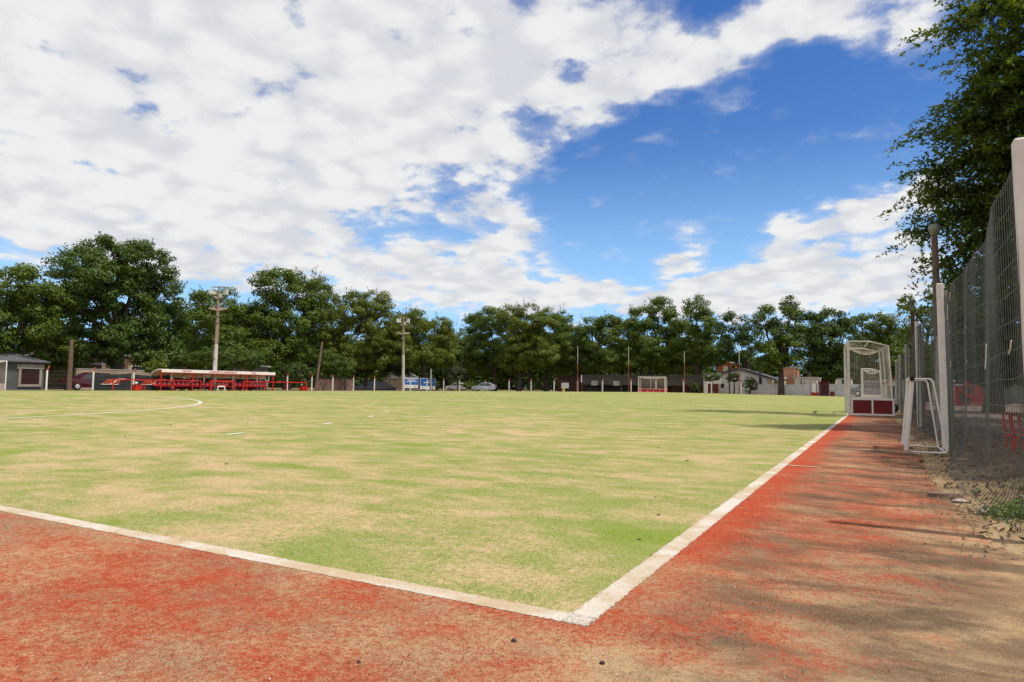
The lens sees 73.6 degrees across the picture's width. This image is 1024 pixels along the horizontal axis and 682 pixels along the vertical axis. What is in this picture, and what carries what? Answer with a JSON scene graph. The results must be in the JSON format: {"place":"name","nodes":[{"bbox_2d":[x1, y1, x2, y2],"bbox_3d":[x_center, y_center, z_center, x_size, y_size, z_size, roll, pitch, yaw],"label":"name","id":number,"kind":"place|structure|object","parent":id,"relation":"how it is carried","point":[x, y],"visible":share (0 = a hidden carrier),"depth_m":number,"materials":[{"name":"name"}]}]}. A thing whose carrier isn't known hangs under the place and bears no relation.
{"place":"outdoors","nodes":[
{"label":"outdoors","id":0,"kind":"place"},
{"bbox_2d":[102,354,144,369],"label":"pink house","id":1,"kind":"structure","parent":0,"point":[127,367],"depth_m":86.17,"materials":[{"name":"paint"}]},
{"bbox_2d":[71,390,420,390],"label":"street","id":2,"kind":"structure","parent":0,"point":[257,390],"depth_m":86.14,"materials":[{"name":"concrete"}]},
{"bbox_2d":[58,372,108,389],"bbox_3d":[-38.919,3.690,62.881,1.826,1.640,4.400,-1,-4,28],"label":"parked car","id":3,"kind":"object","parent":2,"relation":"on","point":[81,379],"visible":0.34,"depth_m":61.71,"materials":[{"name":"red paint"}]},
{"bbox_2d":[405,378,417,389],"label":"billboard","id":4,"kind":"object","parent":2,"relation":"on","point":[414,382],"visible":0.87,"depth_m":112.01,"materials":[{"name":"white metal"}]},
{"bbox_2d":[420,378,434,390],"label":"billboard","id":5,"kind":"object","parent":2,"relation":"on","point":[422,380],"visible":0.65,"depth_m":115.64,"materials":[{"name":"blue metal"}]},
{"bbox_2d":[233,365,269,388],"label":"white house","id":6,"kind":"structure","parent":0,"point":[262,369],"depth_m":107.52,"materials":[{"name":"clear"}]},
{"bbox_2d":[354,382,396,389],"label":"car","id":7,"kind":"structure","parent":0,"point":[370,385],"depth_m":113.29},
{"bbox_2d":[0,387,1023,669],"bbox_3d":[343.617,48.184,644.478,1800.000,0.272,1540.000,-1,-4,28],"label":"ground","id":8,"kind":"structure","parent":0,"point":[560,391],"depth_m":56.53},
{"bbox_2d":[0,349,50,388],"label":"grey house","id":9,"kind":"structure","parent":8,"relation":"on","point":[25,372],"depth_m":62.48,"materials":[{"name":"stone"}]},
{"bbox_2d":[16,364,44,386],"bbox_3d":[-44.292,3.170,62.955,0.210,2.046,2.285,-1,-4,28],"label":"window","id":10,"kind":"structure","parent":9,"relation":"in","point":[32,378],"depth_m":62.92,"materials":[{"name":"beige stone"}]},
{"bbox_2d":[0,296,80,337],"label":"background tree","id":11,"kind":"object","parent":8,"relation":"on","point":[15,320],"visible":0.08,"depth_m":85.21,"materials":[{"name":"green plant"}]},
{"bbox_2d":[0,262,88,369],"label":"broadleaf tree","id":12,"kind":"object","parent":8,"relation":"on","point":[39,340],"visible":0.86,"depth_m":64.35,"materials":[{"name":"green plant"}]},
{"bbox_2d":[37,310,88,340],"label":"broadleaf tree","id":13,"kind":"object","parent":8,"relation":"on","point":[64,333],"visible":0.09,"depth_m":77.93,"materials":[{"name":"green plant"}]},
{"bbox_2d":[28,352,105,388],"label":"pale house","id":14,"kind":"structure","parent":8,"relation":"on","point":[53,380],"depth_m":74.74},
{"bbox_2d":[66,340,73,389],"bbox_3d":[-37.811,2.064,58.651,0.380,4.322,0.400,-1,-4,28],"label":"wooden pole","id":15,"kind":"object","parent":8,"relation":"on","point":[70,366],"visible":1,"depth_m":58.54,"materials":[{"name":"brown wood"}]},
{"bbox_2d":[74,368,149,389],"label":"garden wall","id":16,"kind":"structure","parent":8,"relation":"on","point":[115,371],"depth_m":71.06,"materials":[{"name":"concrete"}]},
{"bbox_2d":[36,231,193,374],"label":"broadleaf tree","id":17,"kind":"object","parent":8,"relation":"on","point":[93,274],"visible":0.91,"depth_m":73.06,"materials":[{"name":"green plant"}]},
{"bbox_2d":[141,358,167,372],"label":"shrub","id":18,"kind":"object","parent":8,"relation":"on","point":[150,366],"visible":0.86,"depth_m":69.47,"materials":[{"name":"green plant"}]},
{"bbox_2d":[112,379,201,390],"bbox_3d":[-32.067,4.016,62.325,0.084,1.006,8.715,-1,-4,28],"label":"railing","id":19,"kind":"object","parent":8,"relation":"on","point":[155,380],"visible":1,"depth_m":61.56,"materials":[{"name":"metal"}]},
{"bbox_2d":[174,301,210,378],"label":"broadleaf tree","id":20,"kind":"object","parent":8,"relation":"on","point":[199,334],"visible":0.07,"depth_m":95.83,"materials":[{"name":"green plant"}]},
{"bbox_2d":[150,369,274,390],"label":"team shelter","id":21,"kind":"object","parent":8,"relation":"on","point":[200,373],"visible":0.99,"depth_m":68.53,"materials":[{"name":"white paint"}]},
{"bbox_2d":[208,286,228,390],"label":"floodlight mast","id":22,"kind":"object","parent":8,"relation":"on","point":[218,297],"visible":0.98,"depth_m":70.32,"materials":[{"name":"grey concrete"}]},
{"bbox_2d":[180,286,263,389],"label":"broadleaf tree","id":23,"kind":"object","parent":8,"relation":"on","point":[203,315],"visible":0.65,"depth_m":86.37,"materials":[{"name":"green plant"}]},
{"bbox_2d":[193,344,268,370],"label":"shrub","id":24,"kind":"object","parent":8,"relation":"on","point":[205,353],"visible":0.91,"depth_m":77.02,"materials":[{"name":"green plant"}]},
{"bbox_2d":[45,366,485,390],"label":"wire fence","id":25,"kind":"object","parent":8,"relation":"on","point":[93,379],"visible":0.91,"depth_m":71.46,"materials":[{"name":"metal"}]},
{"bbox_2d":[94,372,130,389],"bbox_3d":[-35.276,3.585,60.556,0.124,1.523,3.367,-1,-4,28],"label":"banner","id":26,"kind":"object","parent":25,"relation":"attached to","point":[105,383],"visible":0.91,"depth_m":60.47,"materials":[{"name":"black fabric"}]},
{"bbox_2d":[134,374,171,389],"bbox_3d":[-33.497,3.874,64.011,0.124,1.453,3.859,-1,-4,28],"label":"banner","id":27,"kind":"object","parent":25,"relation":"attached to","point":[149,385],"visible":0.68,"depth_m":63.76,"materials":[{"name":"black fabric"}]},
{"bbox_2d":[173,377,202,388],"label":"banner","id":28,"kind":"object","parent":25,"relation":"attached to","point":[174,378],"visible":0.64,"depth_m":67.16,"materials":[{"name":"black fabric"}]},
{"bbox_2d":[242,264,342,389],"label":"broadleaf tree","id":29,"kind":"object","parent":8,"relation":"on","point":[286,348],"visible":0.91,"depth_m":94.73,"materials":[{"name":"green plant"}]},
{"bbox_2d":[0,511,585,681],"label":"red runoff","id":30,"kind":"structure","parent":8,"relation":"on","point":[376,620],"depth_m":2.01,"materials":[{"name":"soil"}]},
{"bbox_2d":[281,363,306,383],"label":"shrub","id":31,"kind":"object","parent":8,"relation":"on","point":[295,367],"visible":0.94,"depth_m":88.42,"materials":[{"name":"green plant"}]},
{"bbox_2d":[276,341,334,378],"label":"background tree","id":32,"kind":"object","parent":8,"relation":"on","point":[310,367],"visible":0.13,"depth_m":131.64,"materials":[{"name":"green plant"}]},
{"bbox_2d":[314,342,322,390],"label":"wooden pole","id":33,"kind":"object","parent":8,"relation":"on","point":[318,370],"visible":1,"depth_m":85.72,"materials":[{"name":"brown wood"}]},
{"bbox_2d":[307,292,348,378],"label":"broadleaf tree","id":34,"kind":"object","parent":8,"relation":"on","point":[331,340],"visible":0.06,"depth_m":112.80,"materials":[{"name":"green plant"}]},
{"bbox_2d":[310,348,356,389],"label":"shrub","id":35,"kind":"object","parent":8,"relation":"on","point":[327,364],"visible":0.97,"depth_m":96.52,"materials":[{"name":"green plant"}]},
{"bbox_2d":[317,379,351,389],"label":"brick wall","id":36,"kind":"structure","parent":8,"relation":"on","point":[326,384],"depth_m":96.59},
{"bbox_2d":[317,286,399,378],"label":"broadleaf tree","id":37,"kind":"object","parent":8,"relation":"on","point":[366,312],"visible":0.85,"depth_m":104.88,"materials":[{"name":"green plant"}]},
{"bbox_2d":[349,324,411,385],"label":"broadleaf tree","id":38,"kind":"object","parent":8,"relation":"on","point":[396,370],"visible":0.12,"depth_m":115.36,"materials":[{"name":"green plant"}]},
{"bbox_2d":[382,372,419,389],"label":"white shed","id":39,"kind":"structure","parent":8,"relation":"on","point":[397,383],"depth_m":138.13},
{"bbox_2d":[396,317,409,390],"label":"floodlight mast","id":40,"kind":"object","parent":8,"relation":"on","point":[403,324],"visible":1,"depth_m":97.84,"materials":[{"name":"grey concrete"}]},
{"bbox_2d":[387,304,438,389],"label":"broadleaf tree","id":41,"kind":"object","parent":8,"relation":"on","point":[419,368],"visible":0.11,"depth_m":139.17,"materials":[{"name":"green plant"}]},
{"bbox_2d":[375,306,460,390],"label":"broadleaf tree","id":42,"kind":"object","parent":8,"relation":"on","point":[417,353],"visible":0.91,"depth_m":116.24,"materials":[{"name":"green plant"}]},
{"bbox_2d":[0,391,847,619],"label":"pitch turf","id":43,"kind":"structure","parent":8,"relation":"on","point":[427,427],"depth_m":5.62,"materials":[{"name":"plant"}]},
{"bbox_2d":[0,505,570,620],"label":"white line","id":44,"kind":"object","parent":43,"relation":"on","point":[465,597],"visible":1,"depth_m":2.58,"materials":[{"name":"paint"}]},
{"bbox_2d":[3,450,802,625],"bbox_3d":[-1.219,1.114,6.749,7.014,0.063,7.014,-1,-4,28],"label":"line pile","id":45,"kind":"object","parent":43,"relation":"on","point":[524,602],"visible":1,"depth_m":2.40,"materials":[{"name":"paint"}]},
{"bbox_2d":[638,377,666,391],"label":"hockey goal","id":46,"kind":"object","parent":43,"relation":"on","point":[652,390],"visible":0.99,"depth_m":96.19,"materials":[{"name":"white metal"}]},
{"bbox_2d":[563,414,848,625],"bbox_3d":[21.683,3.812,42.267,0.092,0.001,91.403,-1,-4,28],"label":"white line","id":47,"kind":"object","parent":43,"relation":"on","point":[696,529],"visible":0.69,"depth_m":2.95,"materials":[{"name":"paint"}]},
{"bbox_2d":[442,364,467,390],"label":"broadleaf tree","id":48,"kind":"object","parent":8,"relation":"on","point":[458,372],"visible":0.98,"depth_m":124.54,"materials":[{"name":"green plant"}]},
{"bbox_2d":[436,320,477,389],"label":"broadleaf tree","id":49,"kind":"object","parent":8,"relation":"on","point":[462,343],"visible":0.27,"depth_m":138.54,"materials":[{"name":"green plant"}]},
{"bbox_2d":[446,337,498,381],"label":"background tree","id":50,"kind":"object","parent":8,"relation":"on","point":[488,374],"visible":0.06,"depth_m":158.34,"materials":[{"name":"green plant"}]},
{"bbox_2d":[4,325,967,393],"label":"wood","id":51,"kind":"object","parent":8,"relation":"on","point":[538,377],"visible":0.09,"depth_m":170.68,"materials":[{"name":"green plant"}]},
{"bbox_2d":[457,304,520,390],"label":"broadleaf tree","id":52,"kind":"object","parent":8,"relation":"on","point":[484,324],"visible":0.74,"depth_m":126.05,"materials":[{"name":"green plant"}]},
{"bbox_2d":[3,442,1006,679],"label":"twig litter","id":53,"kind":"object","parent":8,"relation":"on","point":[411,554],"visible":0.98,"depth_m":2.31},
{"bbox_2d":[1,459,1008,678],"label":"dark crumbs","id":54,"kind":"object","parent":8,"relation":"on","point":[555,602],"visible":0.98,"depth_m":2.23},
{"bbox_2d":[489,331,554,390],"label":"background tree","id":55,"kind":"object","parent":8,"relation":"on","point":[504,374],"visible":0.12,"depth_m":156.62,"materials":[{"name":"green plant"}]},
{"bbox_2d":[493,297,563,390],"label":"broadleaf tree","id":56,"kind":"object","parent":8,"relation":"on","point":[544,355],"visible":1,"depth_m":116.96,"materials":[{"name":"green plant"}]},
{"bbox_2d":[540,303,586,390],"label":"broadleaf tree","id":57,"kind":"object","parent":8,"relation":"on","point":[563,333],"visible":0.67,"depth_m":119.51,"materials":[{"name":"green plant"}]},
{"bbox_2d":[545,321,595,375],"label":"broadleaf tree","id":58,"kind":"object","parent":8,"relation":"on","point":[574,370],"visible":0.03,"depth_m":129.24,"materials":[{"name":"green plant"}]},
{"bbox_2d":[574,311,627,374],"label":"broadleaf tree","id":59,"kind":"object","parent":8,"relation":"on","point":[602,358],"visible":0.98,"depth_m":117.89,"materials":[{"name":"green plant"}]},
{"bbox_2d":[605,313,641,374],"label":"broadleaf tree","id":60,"kind":"object","parent":8,"relation":"on","point":[617,333],"visible":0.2,"depth_m":124.01,"materials":[{"name":"green plant"}]},
{"bbox_2d":[610,296,690,374],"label":"broadleaf tree","id":61,"kind":"object","parent":8,"relation":"on","point":[656,355],"visible":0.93,"depth_m":115.37,"materials":[{"name":"green plant"}]},
{"bbox_2d":[508,378,836,395],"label":"wire fence","id":62,"kind":"object","parent":8,"relation":"on","point":[741,384],"visible":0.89,"depth_m":95.73,"materials":[{"name":"metal"}]},
{"bbox_2d":[652,310,699,373],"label":"broadleaf tree","id":63,"kind":"object","parent":8,"relation":"on","point":[680,367],"visible":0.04,"depth_m":121.67,"materials":[{"name":"green plant"}]},
{"bbox_2d":[667,294,727,374],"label":"broadleaf tree","id":64,"kind":"object","parent":8,"relation":"on","point":[705,352],"visible":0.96,"depth_m":109.72,"materials":[{"name":"green plant"}]},
{"bbox_2d":[704,373,720,392],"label":"club entrance","id":65,"kind":"object","parent":8,"relation":"on","point":[715,383],"visible":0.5,"depth_m":100.21,"materials":[{"name":"paint"}]},
{"bbox_2d":[708,318,735,356],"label":"broadleaf tree","id":66,"kind":"object","parent":8,"relation":"on","point":[721,331],"visible":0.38,"depth_m":118.84,"materials":[{"name":"green plant"}]},
{"bbox_2d":[712,308,760,370],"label":"broadleaf tree","id":67,"kind":"object","parent":8,"relation":"on","point":[743,339],"visible":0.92,"depth_m":104.67,"materials":[{"name":"green plant"}]},
{"bbox_2d":[718,368,778,393],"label":"gabled house","id":68,"kind":"structure","parent":8,"relation":"on","point":[760,378],"depth_m":100.85,"materials":[{"name":"paint"}]},
{"bbox_2d":[518,415,1023,681],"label":"red runoff","id":69,"kind":"structure","parent":8,"relation":"on","point":[845,456],"depth_m":2.40,"materials":[{"name":"soil"}]},
{"bbox_2d":[0,507,948,681],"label":"red pile","id":70,"kind":"object","parent":69,"relation":"on","point":[432,610],"visible":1,"depth_m":2.05,"materials":[{"name":"red"}]},
{"bbox_2d":[844,341,898,415],"bbox_3d":[11.381,1.195,21.564,1.583,2.194,3.815,-1,-4,25],"label":"hockey goal","id":71,"kind":"object","parent":69,"relation":"on","point":[872,406],"visible":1,"depth_m":20.08,"materials":[{"name":"white paint"}]},
{"bbox_2d":[861,368,881,397],"bbox_3d":[24.076,2.980,45.801,1.232,2.194,3.815,-1,-4,28],"label":"hockey goal","id":72,"kind":"object","parent":69,"relation":"on","point":[863,382],"visible":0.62,"depth_m":44.40,"materials":[{"name":"white paint"}]},
{"bbox_2d":[928,492,963,497],"bbox_3d":[2.973,1.057,4.699,0.250,0.028,0.075,1,-4,-1],"label":"broken board","id":73,"kind":"object","parent":69,"relation":"on","point":[947,495],"visible":1,"depth_m":4.67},
{"bbox_2d":[749,295,811,394],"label":"broadleaf tree","id":74,"kind":"object","parent":8,"relation":"on","point":[774,350],"visible":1,"depth_m":95.30,"materials":[{"name":"green plant"}]},
{"bbox_2d":[757,384,810,394],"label":"boundary wall","id":75,"kind":"structure","parent":8,"relation":"on","point":[792,389],"depth_m":96.24,"materials":[{"name":"paint"}]},
{"bbox_2d":[783,366,799,383],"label":"salmon building","id":76,"kind":"structure","parent":8,"relation":"on","point":[790,372],"depth_m":109.90,"materials":[{"name":"concrete"}]},
{"bbox_2d":[793,377,821,384],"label":"white house","id":77,"kind":"structure","parent":8,"relation":"on","point":[798,380],"depth_m":103.22,"materials":[{"name":"paint"}]},
{"bbox_2d":[795,326,820,376],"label":"broadleaf tree","id":78,"kind":"object","parent":8,"relation":"on","point":[808,358],"visible":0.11,"depth_m":111.03,"materials":[{"name":"green plant"}]},
{"bbox_2d":[802,305,869,395],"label":"broadleaf tree","id":79,"kind":"object","parent":8,"relation":"on","point":[826,364],"visible":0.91,"depth_m":93.14,"materials":[{"name":"green plant"}]},
{"bbox_2d":[829,384,860,396],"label":"boundary wall","id":80,"kind":"structure","parent":8,"relation":"on","point":[840,389],"depth_m":93.07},
{"bbox_2d":[846,308,909,380],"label":"broadleaf tree","id":81,"kind":"object","parent":8,"relation":"on","point":[875,332],"visible":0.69,"depth_m":99.28,"materials":[{"name":"green plant"}]},
{"bbox_2d":[850,327,923,378],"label":"background tree","id":82,"kind":"object","parent":8,"relation":"on","point":[898,344],"visible":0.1,"depth_m":118.10,"materials":[{"name":"green plant"}]},
{"bbox_2d":[883,373,955,400],"bbox_3d":[33.577,3.505,56.756,5.600,2.866,4.750,-1,-4,28],"label":"tiled hut","id":83,"kind":"object","parent":8,"relation":"on","point":[894,390],"visible":0.19,"depth_m":55.68,"materials":[{"name":"red tile"}]},
{"bbox_2d":[894,276,954,401],"bbox_3d":[32.329,-0.364,52.585,5.322,10.285,4.420,-1,-4,28],"label":"broadleaf tree","id":84,"kind":"object","parent":8,"relation":"on","point":[906,330],"visible":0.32,"depth_m":52.97,"materials":[{"name":"green plant"}]},
{"bbox_2d":[893,409,1023,556],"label":"soil bank","id":85,"kind":"structure","parent":8,"relation":"on","point":[1016,546],"depth_m":5.69,"materials":[{"name":"soil"}]},
{"bbox_2d":[908,298,916,410],"bbox_3d":[15.173,0.500,25.880,0.260,4.252,0.247,-1,-4,28],"label":"pipe post","id":86,"kind":"object","parent":85,"relation":"on","point":[912,301],"visible":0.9,"depth_m":25.91,"materials":[{"name":"metal"}]},
{"bbox_2d":[901,376,947,453],"bbox_3d":[4.978,0.879,8.315,0.435,0.876,1.160,-1,-4,28],"label":"training goal","id":87,"kind":"object","parent":85,"relation":"on","point":[907,415],"visible":1,"depth_m":7.92,"materials":[{"name":"white paint"}]},
{"bbox_2d":[928,223,940,429],"bbox_3d":[7.607,-0.241,12.253,0.200,3.760,0.200,-1,-4,28],"label":"lamp post","id":88,"kind":"object","parent":85,"relation":"on","point":[934,230],"visible":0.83,"depth_m":12.29,"materials":[{"name":"metal"}]},
{"bbox_2d":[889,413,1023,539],"bbox_3d":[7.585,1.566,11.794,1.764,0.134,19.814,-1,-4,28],"label":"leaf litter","id":89,"kind":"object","parent":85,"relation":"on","point":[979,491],"visible":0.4,"depth_m":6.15,"materials":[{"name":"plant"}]},
{"bbox_2d":[895,137,1023,532],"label":"fence","id":90,"kind":"object","parent":85,"relation":"on","point":[943,327],"visible":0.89,"depth_m":5.08,"materials":[{"name":"metal"}]},
{"bbox_2d":[911,464,1023,559],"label":"leaf litter","id":91,"kind":"object","parent":85,"relation":"on","point":[963,538],"visible":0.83,"depth_m":3.94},
{"bbox_2d":[955,487,1023,525],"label":"weed","id":92,"kind":"object","parent":85,"relation":"on","point":[1005,510],"visible":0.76,"depth_m":3.97,"materials":[{"name":"green plant"}]},
{"bbox_2d":[921,289,1023,404],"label":"broadleaf tree","id":93,"kind":"object","parent":8,"relation":"on","point":[961,382],"visible":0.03,"depth_m":41.72,"materials":[{"name":"green plant"}]},
{"bbox_2d":[933,255,1023,412],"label":"broadleaf tree","id":94,"kind":"object","parent":8,"relation":"on","point":[974,369],"visible":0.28,"depth_m":25.35,"materials":[{"name":"green plant"}]},
{"bbox_2d":[1002,412,1022,450],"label":"steel bench","id":95,"kind":"object","parent":8,"relation":"on","point":[1011,431],"visible":0.49,"depth_m":8.70,"materials":[{"name":"red paint"}]},
{"bbox_2d":[0,0,1023,375],"label":"sky","id":96,"kind":"structure","parent":0,"point":[449,158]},
{"bbox_2d":[308,388,810,395],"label":"street","id":97,"kind":"structure","parent":0,"point":[544,391],"depth_m":112.95,"materials":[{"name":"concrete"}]},
{"bbox_2d":[471,382,497,390],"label":"parked car","id":98,"kind":"object","parent":97,"relation":"on","point":[489,386],"visible":0.81,"depth_m":116.64,"materials":[{"name":"silver metal"}]},
{"bbox_2d":[557,375,710,392],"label":"club shed","id":99,"kind":"structure","parent":97,"relation":"on","point":[588,383],"depth_m":108.16,"materials":[{"name":"grey"}]},
{"bbox_2d":[701,371,722,392],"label":"shrub","id":100,"kind":"object","parent":97,"relation":"on","point":[711,376],"visible":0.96,"depth_m":96.65,"materials":[{"name":"green plant"}]},
{"bbox_2d":[742,376,758,393],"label":"shrub","id":101,"kind":"object","parent":97,"relation":"on","point":[750,385],"visible":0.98,"depth_m":95.56,"materials":[{"name":"green plant"}]},
{"bbox_2d":[850,380,882,396],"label":"parked van","id":102,"kind":"object","parent":97,"relation":"on","point":[858,392],"visible":0.35,"depth_m":88.58,"materials":[{"name":"grey paint"}]},
{"bbox_2d":[926,401,1023,442],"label":"dirt path","id":103,"kind":"structure","parent":0,"point":[973,408],"depth_m":21.64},
{"bbox_2d":[875,0,1023,322],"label":"elm tree","id":104,"kind":"object","parent":103,"relation":"on","point":[974,201],"visible":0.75,"depth_m":12.46,"materials":[{"name":"green plant"}]},
{"bbox_2d":[913,415,1021,496],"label":"leaf litter","id":105,"kind":"object","parent":103,"relation":"on","point":[956,422],"visible":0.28,"depth_m":11.42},
{"bbox_2d":[953,381,983,406],"bbox_3d":[26.473,2.660,40.240,2.004,2.280,4.200,-2,-5,37],"label":"tiered bleacher","id":106,"kind":"object","parent":103,"relation":"on","point":[973,397],"visible":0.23,"depth_m":39.63,"materials":[{"name":"red paint"}]},
{"bbox_2d":[927,20,1023,267],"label":"elm tree","id":107,"kind":"object","parent":103,"relation":"on","point":[949,72],"visible":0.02,"depth_m":18.52,"materials":[{"name":"green plant"}]},
{"bbox_2d":[955,373,1010,403],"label":"white roofed shed","id":108,"kind":"structure","parent":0,"point":[1006,398],"depth_m":47.08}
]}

